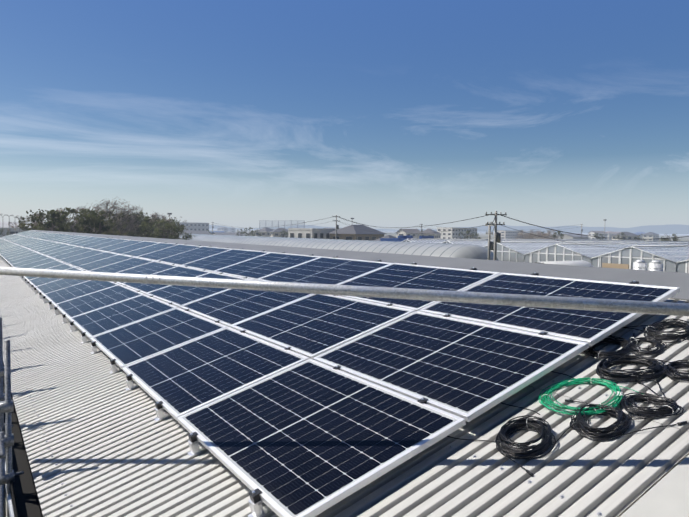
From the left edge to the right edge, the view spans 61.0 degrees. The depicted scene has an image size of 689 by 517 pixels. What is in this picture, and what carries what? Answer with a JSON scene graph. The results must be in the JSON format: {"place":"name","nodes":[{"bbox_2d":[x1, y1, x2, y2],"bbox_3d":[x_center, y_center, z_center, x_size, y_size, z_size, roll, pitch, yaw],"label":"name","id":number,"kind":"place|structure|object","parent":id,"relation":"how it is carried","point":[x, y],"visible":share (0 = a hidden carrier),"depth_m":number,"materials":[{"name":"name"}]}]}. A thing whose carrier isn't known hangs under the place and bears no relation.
{"place":"outdoors","nodes":[
{"label":"outdoors","id":0,"kind":"place"},
{"bbox_2d":[0,222,30,236],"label":"building","id":1,"kind":"structure","parent":0,"point":[4,225],"depth_m":218.72,"materials":[{"name":"white glass"}]},
{"bbox_2d":[244,227,254,235],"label":"tree","id":2,"kind":"object","parent":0,"point":[249,233],"visible":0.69,"depth_m":232.67,"materials":[{"name":"green plant"}]},
{"bbox_2d":[255,228,272,236],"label":"house","id":3,"kind":"structure","parent":0,"point":[266,233],"depth_m":292.78,"materials":[{"name":"white concrete"}]},
{"bbox_2d":[270,228,287,236],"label":"house","id":4,"kind":"structure","parent":0,"point":[275,233],"depth_m":264.74,"materials":[{"name":"white concrete"}]},
{"bbox_2d":[0,231,671,516],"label":"solar panels","id":5,"kind":"object","parent":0,"point":[298,440],"visible":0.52,"depth_m":4.76,"materials":[{"name":"blue glass"}]},
{"bbox_2d":[0,0,688,229],"label":"sky","id":6,"kind":"structure","parent":0,"point":[382,114],"materials":[{"name":"blue"}]},
{"bbox_2d":[0,267,688,315],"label":"metal pipe","id":7,"kind":"object","parent":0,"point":[639,307],"visible":1,"depth_m":3.04,"materials":[{"name":"silver metal"}]},
{"bbox_2d":[395,229,420,238],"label":"house","id":8,"kind":"structure","parent":0,"point":[407,232],"depth_m":295.27,"materials":[{"name":"grey glass"}]},
{"bbox_2d":[416,229,441,238],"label":"house","id":9,"kind":"structure","parent":0,"point":[430,232],"depth_m":233.53,"materials":[{"name":"grey glass"}]},
{"bbox_2d":[209,224,688,233],"bbox_3d":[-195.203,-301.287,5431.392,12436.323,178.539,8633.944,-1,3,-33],"label":"mountains","id":10,"kind":"structure","parent":0,"point":[671,229],"depth_m":8366.61,"materials":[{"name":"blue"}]},
{"bbox_2d":[209,229,688,240],"bbox_3d":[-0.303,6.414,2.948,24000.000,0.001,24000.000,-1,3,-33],"label":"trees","id":11,"kind":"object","parent":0,"point":[482,235],"depth_m":1277.69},
{"bbox_2d":[5,461,13,516],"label":"scaffold","id":12,"kind":"object","parent":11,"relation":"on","point":[10,507],"depth_m":3.96,"materials":[{"name":"silver metal"}]},
{"bbox_2d":[0,318,23,516],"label":"eave safety posts","id":13,"kind":"object","parent":12,"relation":"on","point":[7,476],"visible":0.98,"depth_m":4.06,"materials":[{"name":"grey metal"}]},
{"bbox_2d":[18,217,29,230],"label":"tree","id":14,"kind":"object","parent":11,"relation":"on","point":[22,225],"visible":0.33,"depth_m":95.91,"materials":[{"name":"green plant"}]},
{"bbox_2d":[20,216,32,231],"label":"tree","id":15,"kind":"object","parent":11,"relation":"on","point":[27,228],"visible":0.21,"depth_m":95.00,"materials":[{"name":"green plant"}]},
{"bbox_2d":[7,212,55,230],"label":"tree","id":16,"kind":"object","parent":11,"relation":"on","point":[35,223],"visible":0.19,"depth_m":104.22,"materials":[{"name":"green plant"}]},
{"bbox_2d":[26,211,36,229],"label":"tree","id":17,"kind":"object","parent":11,"relation":"on","point":[31,228],"visible":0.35,"depth_m":102.12,"materials":[{"name":"green plant"}]},
{"bbox_2d":[30,210,37,229],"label":"tree","id":18,"kind":"object","parent":11,"relation":"on","point":[32,225],"visible":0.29,"depth_m":102.83,"materials":[{"name":"green plant"}]},
{"bbox_2d":[31,212,47,230],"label":"tree","id":19,"kind":"object","parent":11,"relation":"on","point":[35,227],"visible":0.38,"depth_m":92.11,"materials":[{"name":"green plant"}]},
{"bbox_2d":[34,209,49,230],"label":"tree","id":20,"kind":"object","parent":11,"relation":"on","point":[39,222],"visible":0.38,"depth_m":89.79,"materials":[{"name":"green plant"}]},
{"bbox_2d":[42,210,57,230],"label":"tree","id":21,"kind":"object","parent":11,"relation":"on","point":[47,215],"visible":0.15,"depth_m":99.27,"materials":[{"name":"green plant"}]},
{"bbox_2d":[44,210,64,231],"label":"tree","id":22,"kind":"object","parent":11,"relation":"on","point":[53,213],"visible":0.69,"depth_m":94.44,"materials":[{"name":"green plant"}]},
{"bbox_2d":[52,211,68,231],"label":"tree","id":23,"kind":"object","parent":11,"relation":"on","point":[61,228],"visible":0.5,"depth_m":90.36,"materials":[{"name":"green plant"}]},
{"bbox_2d":[45,208,76,231],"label":"tree","id":24,"kind":"object","parent":11,"relation":"on","point":[60,215],"visible":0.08,"depth_m":108.35,"materials":[{"name":"green plant"}]},
{"bbox_2d":[61,211,76,232],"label":"tree","id":25,"kind":"object","parent":11,"relation":"on","point":[71,222],"visible":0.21,"depth_m":98.96,"materials":[{"name":"green plant"}]},
{"bbox_2d":[65,207,78,231],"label":"tree","id":26,"kind":"object","parent":11,"relation":"on","point":[71,210],"visible":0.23,"depth_m":109.16,"materials":[{"name":"green plant"}]},
{"bbox_2d":[70,209,85,232],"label":"tree","id":27,"kind":"object","parent":11,"relation":"on","point":[78,229],"visible":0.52,"depth_m":90.97,"materials":[{"name":"green plant"}]},
{"bbox_2d":[65,205,95,232],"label":"tree","id":28,"kind":"object","parent":11,"relation":"on","point":[79,207],"visible":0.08,"depth_m":109.00,"materials":[{"name":"green plant"}]},
{"bbox_2d":[79,209,105,233],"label":"tree","id":29,"kind":"object","parent":11,"relation":"on","point":[89,215],"visible":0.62,"depth_m":92.37,"materials":[{"name":"green plant"}]},
{"bbox_2d":[86,209,111,234],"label":"tree","id":30,"kind":"object","parent":11,"relation":"on","point":[93,220],"visible":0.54,"depth_m":91.80,"materials":[{"name":"green plant"}]},
{"bbox_2d":[91,209,107,234],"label":"tree","id":31,"kind":"object","parent":11,"relation":"on","point":[101,221],"visible":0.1,"depth_m":94.57,"materials":[{"name":"green plant"}]},
{"bbox_2d":[97,214,114,233],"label":"tree","id":32,"kind":"object","parent":11,"relation":"on","point":[109,216],"visible":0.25,"depth_m":100.44,"materials":[{"name":"green plant"}]},
{"bbox_2d":[73,198,140,235],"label":"tree","id":33,"kind":"object","parent":11,"relation":"on","point":[131,221],"visible":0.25,"depth_m":105.22,"materials":[{"name":"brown plant"}]},
{"bbox_2d":[104,213,117,234],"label":"tree","id":34,"kind":"object","parent":11,"relation":"on","point":[110,225],"visible":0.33,"depth_m":99.78,"materials":[{"name":"green plant"}]},
{"bbox_2d":[105,209,124,235],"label":"tree","id":35,"kind":"object","parent":11,"relation":"on","point":[119,217],"visible":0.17,"depth_m":106.21,"materials":[{"name":"green plant"}]},
{"bbox_2d":[105,211,130,235],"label":"tree","id":36,"kind":"object","parent":11,"relation":"on","point":[114,233],"visible":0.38,"depth_m":96.49,"materials":[{"name":"green plant"}]},
{"bbox_2d":[125,206,144,236],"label":"tree","id":37,"kind":"object","parent":11,"relation":"on","point":[135,208],"visible":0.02,"depth_m":113.62,"materials":[{"name":"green plant"}]},
{"bbox_2d":[128,210,148,235],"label":"tree","id":38,"kind":"object","parent":11,"relation":"on","point":[141,213],"visible":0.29,"depth_m":110.16,"materials":[{"name":"green plant"}]},
{"bbox_2d":[129,213,152,237],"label":"tree","id":39,"kind":"object","parent":11,"relation":"on","point":[145,219],"visible":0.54,"depth_m":102.80,"materials":[{"name":"green plant"}]},
{"bbox_2d":[135,217,170,237],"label":"tree","id":40,"kind":"object","parent":11,"relation":"on","point":[147,227],"visible":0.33,"depth_m":102.64,"materials":[{"name":"green plant"}]},
{"bbox_2d":[141,212,183,238],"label":"tree","id":41,"kind":"object","parent":11,"relation":"on","point":[153,215],"visible":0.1,"depth_m":106.07,"materials":[{"name":"green plant"}]},
{"bbox_2d":[144,217,183,239],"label":"tree","id":42,"kind":"object","parent":11,"relation":"on","point":[173,227],"visible":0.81,"depth_m":96.06,"materials":[{"name":"green plant"}]},
{"bbox_2d":[149,219,179,238],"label":"tree","id":43,"kind":"object","parent":11,"relation":"on","point":[152,227],"visible":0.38,"depth_m":100.74,"materials":[{"name":"green plant"}]},
{"bbox_2d":[162,216,189,234],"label":"tree","id":44,"kind":"object","parent":11,"relation":"on","point":[172,222],"visible":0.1,"depth_m":111.23,"materials":[{"name":"green plant"}]},
{"bbox_2d":[169,225,194,239],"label":"tree","id":45,"kind":"object","parent":11,"relation":"on","point":[188,236],"visible":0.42,"depth_m":100.54,"materials":[{"name":"green plant"}]},
{"bbox_2d":[175,222,208,231],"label":"building","id":46,"kind":"structure","parent":11,"relation":"on","point":[198,226],"depth_m":461.56,"materials":[{"name":"white concrete"}]},
{"bbox_2d":[178,230,210,234],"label":"shed","id":47,"kind":"structure","parent":11,"relation":"on","point":[198,232],"depth_m":250.64,"materials":[{"name":"grey metal"}]},
{"bbox_2d":[218,227,227,231],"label":"building","id":48,"kind":"structure","parent":11,"relation":"on","point":[225,229],"depth_m":895.85,"materials":[{"name":"white concrete"}]},
{"bbox_2d":[211,232,244,235],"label":"building","id":49,"kind":"structure","parent":11,"relation":"on","point":[224,233],"depth_m":291.78,"materials":[{"name":"white metal"}]},
{"bbox_2d":[259,220,304,229],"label":"net poles","id":50,"kind":"object","parent":11,"relation":"on","point":[284,222],"visible":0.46,"depth_m":404.32,"materials":[{"name":"grey metal"}]},
{"bbox_2d":[1,211,606,259],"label":"poles","id":51,"kind":"object","parent":11,"relation":"on","point":[493,245],"visible":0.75,"depth_m":54.28,"materials":[{"name":"grey concrete"}]},
{"bbox_2d":[213,213,688,248],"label":"wires","id":52,"kind":"object","parent":51,"relation":"attached to","point":[481,232],"visible":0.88,"depth_m":51.87,"materials":[{"name":"grey metal"}]},
{"bbox_2d":[288,228,335,238],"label":"white office","id":53,"kind":"structure","parent":11,"relation":"on","point":[315,233],"depth_m":145.87,"materials":[{"name":"white paint"}]},
{"bbox_2d":[179,233,498,260],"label":"roof","id":54,"kind":"structure","parent":11,"relation":"on","point":[470,251],"depth_m":72.70,"materials":[{"name":"grey metal"}]},
{"bbox_2d":[326,225,385,240],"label":"house","id":55,"kind":"structure","parent":11,"relation":"on","point":[351,232],"depth_m":146.10,"materials":[{"name":"grey tile"}]},
{"bbox_2d":[373,235,400,241],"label":"building","id":56,"kind":"structure","parent":11,"relation":"on","point":[388,236],"depth_m":140.44,"materials":[{"name":"grey tile"}]},
{"bbox_2d":[380,236,433,240],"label":"shed","id":57,"kind":"object","parent":11,"relation":"on","point":[400,238],"visible":0.21,"depth_m":114.27,"materials":[{"name":"blue"}]},
{"bbox_2d":[437,227,476,238],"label":"apartment","id":58,"kind":"structure","parent":11,"relation":"on","point":[450,234],"depth_m":287.10,"materials":[{"name":"white concrete"}]},
{"bbox_2d":[457,232,467,238],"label":"tree","id":59,"kind":"object","parent":11,"relation":"on","point":[463,235],"visible":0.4,"depth_m":171.41,"materials":[{"name":"green plant"}]},
{"bbox_2d":[469,233,480,238],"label":"tree","id":60,"kind":"object","parent":11,"relation":"on","point":[472,237],"visible":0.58,"depth_m":165.84,"materials":[{"name":"green plant"}]},
{"bbox_2d":[497,231,522,238],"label":"apartment","id":61,"kind":"structure","parent":11,"relation":"on","point":[507,234],"depth_m":490.54,"materials":[{"name":"white concrete"}]},
{"bbox_2d":[510,230,531,238],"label":"tree","id":62,"kind":"object","parent":11,"relation":"on","point":[519,235],"visible":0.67,"depth_m":190.42,"materials":[{"name":"green plant"}]},
{"bbox_2d":[526,229,537,238],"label":"tree","id":63,"kind":"object","parent":11,"relation":"on","point":[530,233],"visible":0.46,"depth_m":195.23,"materials":[{"name":"green plant"}]},
{"bbox_2d":[533,231,547,238],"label":"tree","id":64,"kind":"object","parent":11,"relation":"on","point":[538,235],"visible":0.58,"depth_m":187.28,"materials":[{"name":"green plant"}]},
{"bbox_2d":[539,229,558,238],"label":"tree","id":65,"kind":"object","parent":11,"relation":"on","point":[548,231],"visible":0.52,"depth_m":192.02,"materials":[{"name":"green plant"}]},
{"bbox_2d":[550,231,563,238],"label":"tree","id":66,"kind":"object","parent":11,"relation":"on","point":[559,233],"visible":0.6,"depth_m":183.86,"materials":[{"name":"green plant"}]},
{"bbox_2d":[540,260,592,266],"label":"roof","id":67,"kind":"structure","parent":11,"relation":"on","point":[579,263],"depth_m":55.29,"materials":[{"name":"white"}]},
{"bbox_2d":[555,233,588,238],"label":"building","id":68,"kind":"structure","parent":11,"relation":"on","point":[570,236],"depth_m":274.56,"materials":[{"name":"white glass"}]},
{"bbox_2d":[594,233,603,239],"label":"tree","id":69,"kind":"object","parent":11,"relation":"on","point":[597,234],"visible":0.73,"depth_m":219.81,"materials":[{"name":"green plant"}]},
{"bbox_2d":[607,231,615,239],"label":"building","id":70,"kind":"structure","parent":11,"relation":"on","point":[609,234],"depth_m":568.15,"materials":[{"name":"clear glass"}]},
{"bbox_2d":[602,263,628,268],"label":"wall","id":71,"kind":"structure","parent":11,"relation":"on","point":[613,265],"depth_m":62.01,"materials":[{"name":"beige"}]},
{"bbox_2d":[615,232,627,239],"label":"tree","id":72,"kind":"object","parent":11,"relation":"on","point":[623,234],"visible":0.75,"depth_m":234.37,"materials":[{"name":"green plant"}]},
{"bbox_2d":[633,260,662,270],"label":"storage tanks","id":73,"kind":"object","parent":11,"relation":"on","point":[655,265],"visible":0.33,"depth_m":53.06,"materials":[{"name":"white"}]},
{"bbox_2d":[658,233,679,240],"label":"tree","id":74,"kind":"object","parent":11,"relation":"on","point":[674,239],"visible":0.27,"depth_m":130.47,"materials":[{"name":"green plant"}]},
{"bbox_2d":[401,239,599,257],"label":"glass house","id":75,"kind":"structure","parent":0,"point":[427,240],"depth_m":97.89,"materials":[{"name":"grey glass"}]},
{"bbox_2d":[442,240,643,254],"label":"glass house","id":76,"kind":"structure","parent":0,"point":[482,243],"depth_m":87.46,"materials":[{"name":"grey glass"}]},
{"bbox_2d":[484,241,688,265],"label":"glass house","id":77,"kind":"structure","parent":0,"point":[522,248],"depth_m":79.48,"materials":[{"name":"grey glass"}]},
{"bbox_2d":[588,231,606,239],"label":"building","id":78,"kind":"structure","parent":0,"point":[591,233],"depth_m":511.10,"materials":[{"name":"white glass"}]},
{"bbox_2d":[524,243,688,272],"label":"glass house","id":79,"kind":"structure","parent":0,"point":[572,250],"depth_m":70.64,"materials":[{"name":"grey glass"}]},
{"bbox_2d":[612,232,638,239],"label":"house","id":80,"kind":"structure","parent":0,"point":[630,236],"depth_m":294.59,"materials":[{"name":"grey glass"}]},
{"bbox_2d":[591,245,688,271],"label":"glass house","id":81,"kind":"structure","parent":0,"point":[674,253],"depth_m":62.05,"materials":[{"name":"grey glass"}]},
{"bbox_2d":[642,232,658,240],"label":"house","id":82,"kind":"structure","parent":0,"point":[650,236],"depth_m":456.79,"materials":[{"name":"white glass"}]},
{"bbox_2d":[676,259,688,272],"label":"storage tank","id":83,"kind":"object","parent":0,"point":[685,265],"depth_m":56.74,"materials":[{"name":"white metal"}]},
{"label":"barn walls","id":84,"kind":"object","parent":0,"visible":0},
{"bbox_2d":[3,362,42,516],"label":"gutter","id":85,"kind":"object","parent":84,"relation":"attached to","point":[25,499],"depth_m":4.31,"materials":[{"name":"black metal"}]},
{"bbox_2d":[0,258,688,516],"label":"roof sheet","id":86,"kind":"object","parent":84,"relation":"on","point":[116,449],"visible":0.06,"depth_m":3.46,"materials":[{"name":"paint"}]},
{"bbox_2d":[0,230,635,516],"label":"brackets","id":87,"kind":"object","parent":86,"relation":"on","point":[258,509],"visible":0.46,"depth_m":4.50,"materials":[{"name":"silver metal"}]},
{"bbox_2d":[0,231,679,516],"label":"panel frames","id":88,"kind":"structure","parent":87,"relation":"on","point":[461,417],"depth_m":4.42,"materials":[{"name":"silver metal"}]},
{"bbox_2d":[0,231,638,503],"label":"clamps","id":89,"kind":"object","parent":88,"relation":"attached to","point":[255,498],"visible":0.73,"depth_m":5.32,"materials":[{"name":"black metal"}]},
{"bbox_2d":[0,302,679,515],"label":"roof screws","id":90,"kind":"object","parent":86,"relation":"on","point":[529,481],"visible":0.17,"depth_m":3.68,"materials":[{"name":"silver metal"}]},
{"bbox_2d":[30,230,688,302],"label":"ridge cap","id":91,"kind":"object","parent":86,"relation":"on","point":[668,279],"visible":0.56,"depth_m":6.58,"materials":[{"name":"grey metal"}]},
{"bbox_2d":[447,318,688,476],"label":"black cable coils","id":92,"kind":"object","parent":86,"relation":"on","point":[613,358],"visible":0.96,"depth_m":3.23,"materials":[{"name":"black rubber"}]},
{"bbox_2d":[526,326,673,427],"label":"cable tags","id":93,"kind":"object","parent":92,"relation":"attached to","point":[621,392],"visible":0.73,"depth_m":3.32,"materials":[{"name":"white"}]},
{"bbox_2d":[539,378,640,414],"bbox_3d":[1.394,0.794,3.381,0.459,0.046,0.541,-20,13,-30],"label":"green cable coil","id":94,"kind":"object","parent":86,"relation":"on","point":[551,390],"visible":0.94,"depth_m":3.40,"materials":[{"name":"green"}]},
{"bbox_2d":[620,455,688,516],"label":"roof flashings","id":95,"kind":"object","parent":86,"relation":"attached to","point":[667,495],"visible":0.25,"depth_m":2.46,"materials":[{"name":"white metal"}]}
]}

